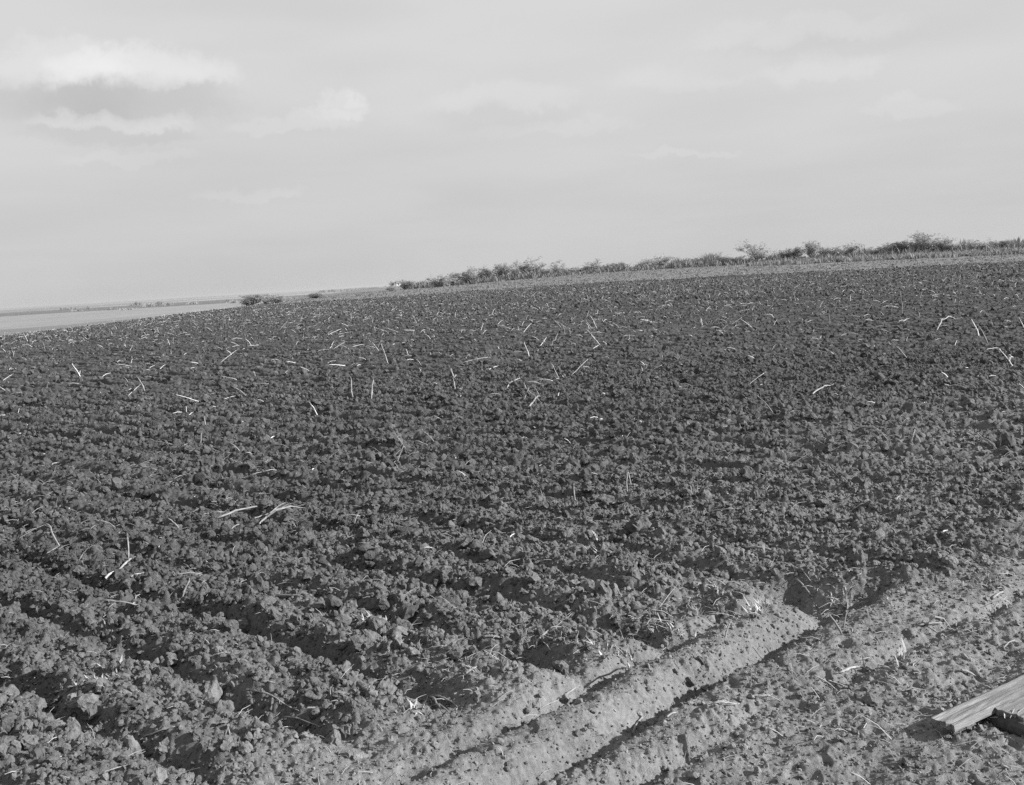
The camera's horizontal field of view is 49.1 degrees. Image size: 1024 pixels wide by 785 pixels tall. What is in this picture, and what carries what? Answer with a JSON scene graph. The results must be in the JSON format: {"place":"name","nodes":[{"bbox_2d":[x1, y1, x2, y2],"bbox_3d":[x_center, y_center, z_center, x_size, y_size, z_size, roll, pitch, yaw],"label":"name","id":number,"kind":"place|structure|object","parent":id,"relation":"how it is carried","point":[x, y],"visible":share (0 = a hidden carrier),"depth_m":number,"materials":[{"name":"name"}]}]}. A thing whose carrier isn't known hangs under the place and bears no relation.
{"place":"outdoors","nodes":[
{"label":"outdoors","id":0,"kind":"place"},
{"bbox_2d":[0,251,1023,784],"bbox_3d":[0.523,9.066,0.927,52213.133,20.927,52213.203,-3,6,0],"label":"ground","id":1,"kind":"structure","parent":0,"point":[14,321],"depth_m":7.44,"materials":[{"name":"soil"}]},
{"bbox_2d":[20,524,59,552],"bbox_3d":[-3.553,1.062,8.375,0.253,0.095,1.199,-6,5,-27],"label":"corn stalk","id":2,"kind":"object","parent":1,"relation":"on","point":[48,526],"visible":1,"depth_m":8.34,"materials":[{"name":"white plant"}]},
{"bbox_2d":[98,599,135,605],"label":"corn stalk","id":3,"kind":"object","parent":1,"relation":"on","point":[120,601],"visible":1,"depth_m":6.38,"materials":[{"name":"grey plant"}]},
{"bbox_2d":[119,556,135,568],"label":"corn stalk","id":4,"kind":"object","parent":1,"relation":"on","point":[128,560],"visible":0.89,"depth_m":7.40,"materials":[{"name":"white plant"}]},
{"bbox_2d":[127,533,128,558],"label":"corn stalk","id":5,"kind":"object","parent":1,"relation":"on","point":[128,545],"visible":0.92,"depth_m":7.56,"materials":[{"name":"grey plant"}]},
{"bbox_2d":[145,439,174,444],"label":"corn stalk","id":6,"kind":"object","parent":1,"relation":"on","point":[158,441],"visible":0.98,"depth_m":13.51,"materials":[{"name":"grey plant"}]},
{"bbox_2d":[144,722,179,736],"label":"corn stalk","id":7,"kind":"object","parent":1,"relation":"on","point":[153,733],"visible":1,"depth_m":4.59,"materials":[{"name":"grey plant"}]},
{"bbox_2d":[60,287,378,311],"bbox_3d":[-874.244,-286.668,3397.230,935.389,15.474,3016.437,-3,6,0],"label":"woods","id":8,"kind":"object","parent":1,"relation":"on","point":[232,300],"visible":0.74,"depth_m":3144.92,"materials":[{"name":"grey plant"}]},
{"bbox_2d":[216,506,258,518],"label":"corn stalk","id":9,"kind":"object","parent":1,"relation":"on","point":[231,512],"visible":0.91,"depth_m":8.93,"materials":[{"name":"white plant"}]},
{"bbox_2d":[238,293,264,305],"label":"bush","id":10,"kind":"object","parent":1,"relation":"on","point":[251,300],"visible":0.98,"depth_m":148.99,"materials":[{"name":"grey plant"}]},
{"bbox_2d":[250,689,298,710],"bbox_3d":[-1.058,1.362,4.984,0.316,0.024,0.018,10,13,35],"label":"corn stalk","id":11,"kind":"object","parent":1,"relation":"on","point":[266,693],"visible":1,"depth_m":4.98,"materials":[{"name":"grey plant"}]},
{"bbox_2d":[265,294,291,302],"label":"bush","id":12,"kind":"object","parent":1,"relation":"on","point":[278,299],"visible":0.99,"depth_m":148.93,"materials":[{"name":"grey plant"}]},
{"bbox_2d":[259,502,302,523],"bbox_3d":[-1.783,0.934,8.732,0.277,0.068,0.623,-2,14,16],"label":"corn stalk","id":13,"kind":"object","parent":1,"relation":"on","point":[272,512],"visible":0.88,"depth_m":8.73,"materials":[{"name":"white plant"}]},
{"bbox_2d":[276,594,310,597],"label":"corn stalk","id":14,"kind":"object","parent":1,"relation":"on","point":[286,595],"visible":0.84,"depth_m":6.36,"materials":[{"name":"grey plant"}]},
{"bbox_2d":[282,707,324,726],"bbox_3d":[-0.856,1.386,4.870,0.298,0.058,0.153,-2,5,42],"label":"corn stalk","id":15,"kind":"object","parent":1,"relation":"on","point":[296,717],"visible":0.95,"depth_m":4.84,"materials":[{"name":"grey plant"}]},
{"bbox_2d":[304,292,322,298],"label":"bush","id":16,"kind":"object","parent":1,"relation":"on","point":[315,296],"visible":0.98,"depth_m":173.67,"materials":[{"name":"grey plant"}]},
{"bbox_2d":[384,285,396,290],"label":"bush","id":17,"kind":"object","parent":1,"relation":"on","point":[392,288],"visible":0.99,"depth_m":213.56,"materials":[{"name":"grey plant"}]},
{"bbox_2d":[395,280,406,285],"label":"farmhouse","id":18,"kind":"object","parent":1,"relation":"on","point":[397,283],"visible":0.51,"depth_m":897.55,"materials":[{"name":"white"}]},
{"bbox_2d":[400,280,416,289],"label":"bush","id":19,"kind":"object","parent":1,"relation":"on","point":[405,285],"visible":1,"depth_m":218.23,"materials":[{"name":"grey plant"}]},
{"bbox_2d":[425,645,445,649],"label":"corn stalk","id":20,"kind":"object","parent":1,"relation":"on","point":[434,647],"visible":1,"depth_m":5.35,"materials":[{"name":"grey plant"}]},
{"bbox_2d":[429,695,447,713],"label":"corn stalk","id":21,"kind":"object","parent":1,"relation":"on","point":[434,699],"visible":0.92,"depth_m":4.92,"materials":[{"name":"grey plant"}]},
{"bbox_2d":[425,275,458,286],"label":"bush","id":22,"kind":"object","parent":1,"relation":"on","point":[441,281],"visible":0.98,"depth_m":223.65,"materials":[{"name":"grey plant"}]},
{"bbox_2d":[433,703,455,713],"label":"corn stalk","id":23,"kind":"object","parent":1,"relation":"on","point":[452,710],"visible":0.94,"depth_m":4.76,"materials":[{"name":"grey plant"}]},
{"bbox_2d":[442,698,458,709],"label":"corn stalk","id":24,"kind":"object","parent":1,"relation":"on","point":[452,702],"visible":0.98,"depth_m":4.92,"materials":[{"name":"grey plant"}]},
{"bbox_2d":[445,272,460,281],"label":"bush","id":25,"kind":"object","parent":1,"relation":"on","point":[452,275],"visible":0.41,"depth_m":233.42,"materials":[{"name":"grey plant"}]},
{"bbox_2d":[458,266,486,282],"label":"tree","id":26,"kind":"object","parent":1,"relation":"on","point":[467,275],"visible":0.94,"depth_m":229.91,"materials":[{"name":"grey plant"}]},
{"bbox_2d":[473,267,499,277],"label":"bush","id":27,"kind":"object","parent":1,"relation":"on","point":[487,272],"visible":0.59,"depth_m":235.02,"materials":[{"name":"grey plant"}]},
{"bbox_2d":[483,635,501,637],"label":"corn stalk","id":28,"kind":"object","parent":1,"relation":"on","point":[489,636],"visible":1,"depth_m":5.63,"materials":[{"name":"grey plant"}]},
{"bbox_2d":[478,262,512,276],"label":"tree","id":29,"kind":"object","parent":1,"relation":"on","point":[501,269],"visible":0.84,"depth_m":237.83,"materials":[{"name":"grey plant"}]},
{"bbox_2d":[74,531,926,714],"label":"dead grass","id":30,"kind":"structure","parent":1,"relation":"on","point":[758,606],"depth_m":5.67,"materials":[{"name":"plant"}]},
{"bbox_2d":[497,689,513,700],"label":"corn stalk","id":31,"kind":"object","parent":1,"relation":"on","point":[501,696],"visible":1,"depth_m":4.82,"materials":[{"name":"grey plant"}]},
{"bbox_2d":[0,260,1023,578],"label":"stalk litter","id":32,"kind":"object","parent":1,"relation":"on","point":[532,324],"visible":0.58,"depth_m":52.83,"materials":[{"name":"grey plant"}]},
{"bbox_2d":[0,398,1023,784],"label":"straw litter","id":33,"kind":"object","parent":1,"relation":"on","point":[590,592],"visible":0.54,"depth_m":6.08,"materials":[{"name":"grey plant"}]},
{"bbox_2d":[490,256,546,274],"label":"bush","id":34,"kind":"object","parent":1,"relation":"on","point":[527,267],"visible":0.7,"depth_m":237.49,"materials":[{"name":"grey plant"}]},
{"bbox_2d":[515,381,543,401],"bbox_3d":[0.343,-0.053,16.698,0.302,0.196,2.827,-4,5,-8],"label":"corn stalk","id":35,"kind":"object","parent":1,"relation":"on","point":[523,384],"visible":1,"depth_m":16.96,"materials":[{"name":"grey plant"}]},
{"bbox_2d":[528,389,539,407],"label":"corn stalk","id":36,"kind":"object","parent":1,"relation":"on","point":[537,396],"visible":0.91,"depth_m":15.51,"materials":[{"name":"white plant"}]},
{"bbox_2d":[535,629,548,644],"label":"corn stalk","id":37,"kind":"object","parent":1,"relation":"on","point":[539,638],"visible":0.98,"depth_m":5.60,"materials":[{"name":"grey plant"}]},
{"bbox_2d":[531,268,554,273],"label":"bush","id":38,"kind":"object","parent":1,"relation":"on","point":[544,270],"visible":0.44,"depth_m":237.89,"materials":[{"name":"grey plant"}]},
{"bbox_2d":[539,698,558,709],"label":"corn stalk","id":39,"kind":"object","parent":1,"relation":"on","point":[548,704],"visible":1,"depth_m":4.87,"materials":[{"name":"grey plant"}]},
{"bbox_2d":[543,260,566,272],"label":"bush","id":40,"kind":"object","parent":1,"relation":"on","point":[557,268],"visible":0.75,"depth_m":234.15,"materials":[{"name":"grey plant"}]},
{"bbox_2d":[562,266,593,271],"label":"bush","id":41,"kind":"object","parent":1,"relation":"on","point":[576,269],"visible":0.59,"depth_m":235.84,"materials":[{"name":"grey plant"}]},
{"bbox_2d":[581,258,601,270],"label":"bush","id":42,"kind":"object","parent":1,"relation":"on","point":[591,265],"visible":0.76,"depth_m":234.38,"materials":[{"name":"grey plant"}]},
{"bbox_2d":[599,261,626,268],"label":"bush","id":43,"kind":"object","parent":1,"relation":"on","point":[613,264],"visible":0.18,"depth_m":236.62,"materials":[{"name":"grey plant"}]},
{"bbox_2d":[609,667,630,674],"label":"corn stalk","id":44,"kind":"object","parent":1,"relation":"on","point":[614,670],"visible":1,"depth_m":5.10,"materials":[{"name":"grey plant"}]},
{"bbox_2d":[218,250,1023,308],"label":"grass","id":45,"kind":"structure","parent":1,"relation":"on","point":[631,273],"depth_m":151.81,"materials":[{"name":"plant"}]},
{"bbox_2d":[626,469,627,491],"bbox_3d":[0.925,0.713,9.001,0.018,0.195,0.027,2,1,45],"label":"corn stubble","id":46,"kind":"object","parent":1,"relation":"on","point":[626,481],"visible":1,"depth_m":9.00,"materials":[{"name":"grey plant"}]},
{"bbox_2d":[631,715,642,733],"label":"corn stalk","id":47,"kind":"object","parent":1,"relation":"on","point":[635,726],"visible":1,"depth_m":4.67,"materials":[{"name":"grey plant"}]},
{"bbox_2d":[644,254,672,265],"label":"bush","id":48,"kind":"object","parent":1,"relation":"on","point":[662,262],"visible":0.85,"depth_m":233.96,"materials":[{"name":"grey plant"}]},
{"bbox_2d":[408,237,1023,288],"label":"undergrowth","id":49,"kind":"object","parent":1,"relation":"on","point":[709,260],"visible":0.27,"depth_m":221.23,"materials":[{"name":"grey plant"}]},
{"bbox_2d":[703,252,731,259],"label":"bush","id":50,"kind":"object","parent":1,"relation":"on","point":[717,257],"visible":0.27,"depth_m":229.42,"materials":[{"name":"grey plant"}]},
{"bbox_2d":[714,558,727,567],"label":"corn stalk","id":51,"kind":"object","parent":1,"relation":"on","point":[719,564],"visible":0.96,"depth_m":6.69,"materials":[{"name":"grey plant"}]},
{"bbox_2d":[713,701,739,704],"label":"corn stalk","id":52,"kind":"object","parent":1,"relation":"on","point":[725,702],"visible":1,"depth_m":4.55,"materials":[{"name":"white plant"}]},
{"bbox_2d":[717,255,744,261],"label":"bush","id":53,"kind":"object","parent":1,"relation":"on","point":[729,258],"visible":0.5,"depth_m":227.83,"materials":[{"name":"grey plant"}]},
{"bbox_2d":[735,239,775,261],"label":"bush","id":54,"kind":"object","parent":1,"relation":"on","point":[757,256],"visible":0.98,"depth_m":219.81,"materials":[{"name":"grey plant"}]},
{"bbox_2d":[745,541,775,552],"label":"corn stalk","id":55,"kind":"object","parent":1,"relation":"on","point":[763,547],"visible":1,"depth_m":6.83,"materials":[{"name":"white plant"}]},
{"bbox_2d":[777,246,805,258],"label":"bush","id":56,"kind":"object","parent":1,"relation":"on","point":[789,253],"visible":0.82,"depth_m":222.38,"materials":[{"name":"grey plant"}]},
{"bbox_2d":[796,579,812,595],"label":"corn stalk","id":57,"kind":"object","parent":1,"relation":"on","point":[800,582],"visible":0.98,"depth_m":6.36,"materials":[{"name":"grey plant"}]},
{"bbox_2d":[792,455,836,474],"bbox_3d":[2.528,0.602,9.693,0.262,0.091,0.993,-4,6,-4],"label":"corn stalk","id":58,"kind":"object","parent":1,"relation":"on","point":[816,458],"visible":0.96,"depth_m":9.68,"materials":[{"name":"grey plant"}]},
{"bbox_2d":[797,240,832,258],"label":"tree","id":59,"kind":"object","parent":1,"relation":"on","point":[811,250],"visible":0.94,"depth_m":219.96,"materials":[{"name":"grey plant"}]},
{"bbox_2d":[814,675,835,688],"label":"corn stalk","id":60,"kind":"object","parent":1,"relation":"on","point":[824,680],"visible":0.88,"depth_m":4.84,"materials":[{"name":"grey plant"}]},
{"bbox_2d":[817,246,840,255],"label":"bush","id":61,"kind":"object","parent":1,"relation":"on","point":[824,251],"visible":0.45,"depth_m":222.15,"materials":[{"name":"grey plant"}]},
{"bbox_2d":[827,613,842,634],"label":"corn stalk","id":62,"kind":"object","parent":1,"relation":"on","point":[836,624],"visible":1,"depth_m":5.39,"materials":[{"name":"grey plant"}]},
{"bbox_2d":[830,241,866,255],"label":"bush","id":63,"kind":"object","parent":1,"relation":"on","point":[847,249],"visible":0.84,"depth_m":219.63,"materials":[{"name":"grey plant"}]},
{"bbox_2d":[839,665,859,673],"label":"corn stalk","id":64,"kind":"object","parent":1,"relation":"on","point":[847,669],"visible":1,"depth_m":4.98,"materials":[{"name":"white plant"}]},
{"bbox_2d":[863,247,881,253],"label":"bush","id":65,"kind":"object","parent":1,"relation":"on","point":[875,250],"visible":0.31,"depth_m":219.23,"materials":[{"name":"grey plant"}]},
{"bbox_2d":[861,426,892,440],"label":"corn stalk","id":66,"kind":"object","parent":1,"relation":"on","point":[876,428],"visible":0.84,"depth_m":11.27,"materials":[{"name":"grey plant"}]},
{"bbox_2d":[746,246,1023,265],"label":"weeds","id":67,"kind":"object","parent":1,"relation":"on","point":[979,252],"visible":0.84,"depth_m":167.16,"materials":[{"name":"grey plant"}]},
{"bbox_2d":[875,239,917,250],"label":"bush","id":68,"kind":"object","parent":1,"relation":"on","point":[892,245],"visible":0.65,"depth_m":216.00,"materials":[{"name":"grey plant"}]},
{"bbox_2d":[805,244,1014,261],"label":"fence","id":69,"kind":"object","parent":1,"relation":"on","point":[914,253],"visible":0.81,"depth_m":165.64,"materials":[{"name":"grey wood"}]},
{"bbox_2d":[909,427,915,442],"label":"corn stalk","id":70,"kind":"object","parent":1,"relation":"on","point":[910,438],"visible":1,"depth_m":10.21,"materials":[{"name":"grey plant"}]},
{"bbox_2d":[887,698,937,710],"bbox_3d":[1.601,1.247,4.484,0.014,0.016,0.234,-8,5,-37],"label":"corn stalk","id":71,"kind":"object","parent":1,"relation":"on","point":[911,703],"visible":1,"depth_m":4.49,"materials":[{"name":"grey plant"}]},
{"bbox_2d":[895,231,942,251],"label":"tree","id":72,"kind":"object","parent":1,"relation":"on","point":[923,242],"visible":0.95,"depth_m":213.06,"materials":[{"name":"grey plant"}]},
{"bbox_2d":[918,616,950,627],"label":"corn stalk","id":73,"kind":"object","parent":1,"relation":"on","point":[926,623],"visible":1,"depth_m":5.46,"materials":[{"name":"white plant"}]},
{"bbox_2d":[930,240,954,251],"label":"bush","id":74,"kind":"object","parent":1,"relation":"on","point":[941,246],"visible":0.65,"depth_m":215.25,"materials":[{"name":"grey plant"}]},
{"bbox_2d":[936,316,957,329],"bbox_3d":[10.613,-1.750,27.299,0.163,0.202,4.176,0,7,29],"label":"corn stalk","id":75,"kind":"object","parent":1,"relation":"on","point":[943,319],"visible":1,"depth_m":26.67,"materials":[{"name":"white plant"}]},
{"bbox_2d":[941,236,955,248],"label":"bush","id":76,"kind":"object","parent":1,"relation":"on","point":[949,246],"visible":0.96,"depth_m":213.62,"materials":[{"name":"grey plant"}]},
{"bbox_2d":[944,384,966,388],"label":"corn stalk","id":77,"kind":"object","parent":1,"relation":"on","point":[954,385],"visible":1,"depth_m":14.74,"materials":[{"name":"grey plant"}]},
{"bbox_2d":[960,669,975,675],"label":"corn stalk","id":78,"kind":"object","parent":1,"relation":"on","point":[966,671],"visible":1,"depth_m":4.85,"materials":[{"name":"white plant"}]},
{"bbox_2d":[946,237,996,248],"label":"bush","id":79,"kind":"object","parent":1,"relation":"on","point":[972,244],"visible":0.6,"depth_m":212.21,"materials":[{"name":"grey plant"}]},
{"bbox_2d":[964,431,1008,449],"bbox_3d":[4.298,0.419,10.224,0.055,0.078,1.309,-3,6,7],"label":"corn stalk","id":80,"kind":"object","parent":1,"relation":"on","point":[983,438],"visible":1,"depth_m":10.15,"materials":[{"name":"grey plant"}]},
{"bbox_2d":[958,699,1023,736],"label":"timber","id":81,"kind":"object","parent":1,"relation":"on","point":[1014,725],"visible":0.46,"depth_m":4.20,"materials":[{"name":"wood"}]},
{"bbox_2d":[931,675,1023,731],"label":"board","id":82,"kind":"object","parent":81,"relation":"on","point":[969,712],"visible":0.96,"depth_m":4.28,"materials":[{"name":"grey wood"}]},
{"bbox_2d":[995,694,1023,720],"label":"board","id":83,"kind":"object","parent":81,"relation":"on","point":[1016,704],"visible":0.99,"depth_m":4.26,"materials":[{"name":"grey wood"}]},
{"bbox_2d":[991,591,1003,599],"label":"corn stalk","id":84,"kind":"object","parent":1,"relation":"on","point":[995,595],"visible":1,"depth_m":5.91,"materials":[{"name":"white plant"}]},
{"bbox_2d":[989,708,1023,719],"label":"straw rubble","id":85,"kind":"object","parent":1,"relation":"on","point":[1010,715],"visible":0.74,"depth_m":4.22,"materials":[{"name":"grey plant"}]},
{"bbox_2d":[996,239,1017,245],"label":"bush","id":86,"kind":"object","parent":1,"relation":"on","point":[1005,242],"visible":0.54,"depth_m":211.86,"materials":[{"name":"grey plant"}]},
{"bbox_2d":[0,0,1023,307],"label":"sky","id":87,"kind":"structure","parent":0,"point":[150,149],"materials":[{"name":"grey"}]}
]}

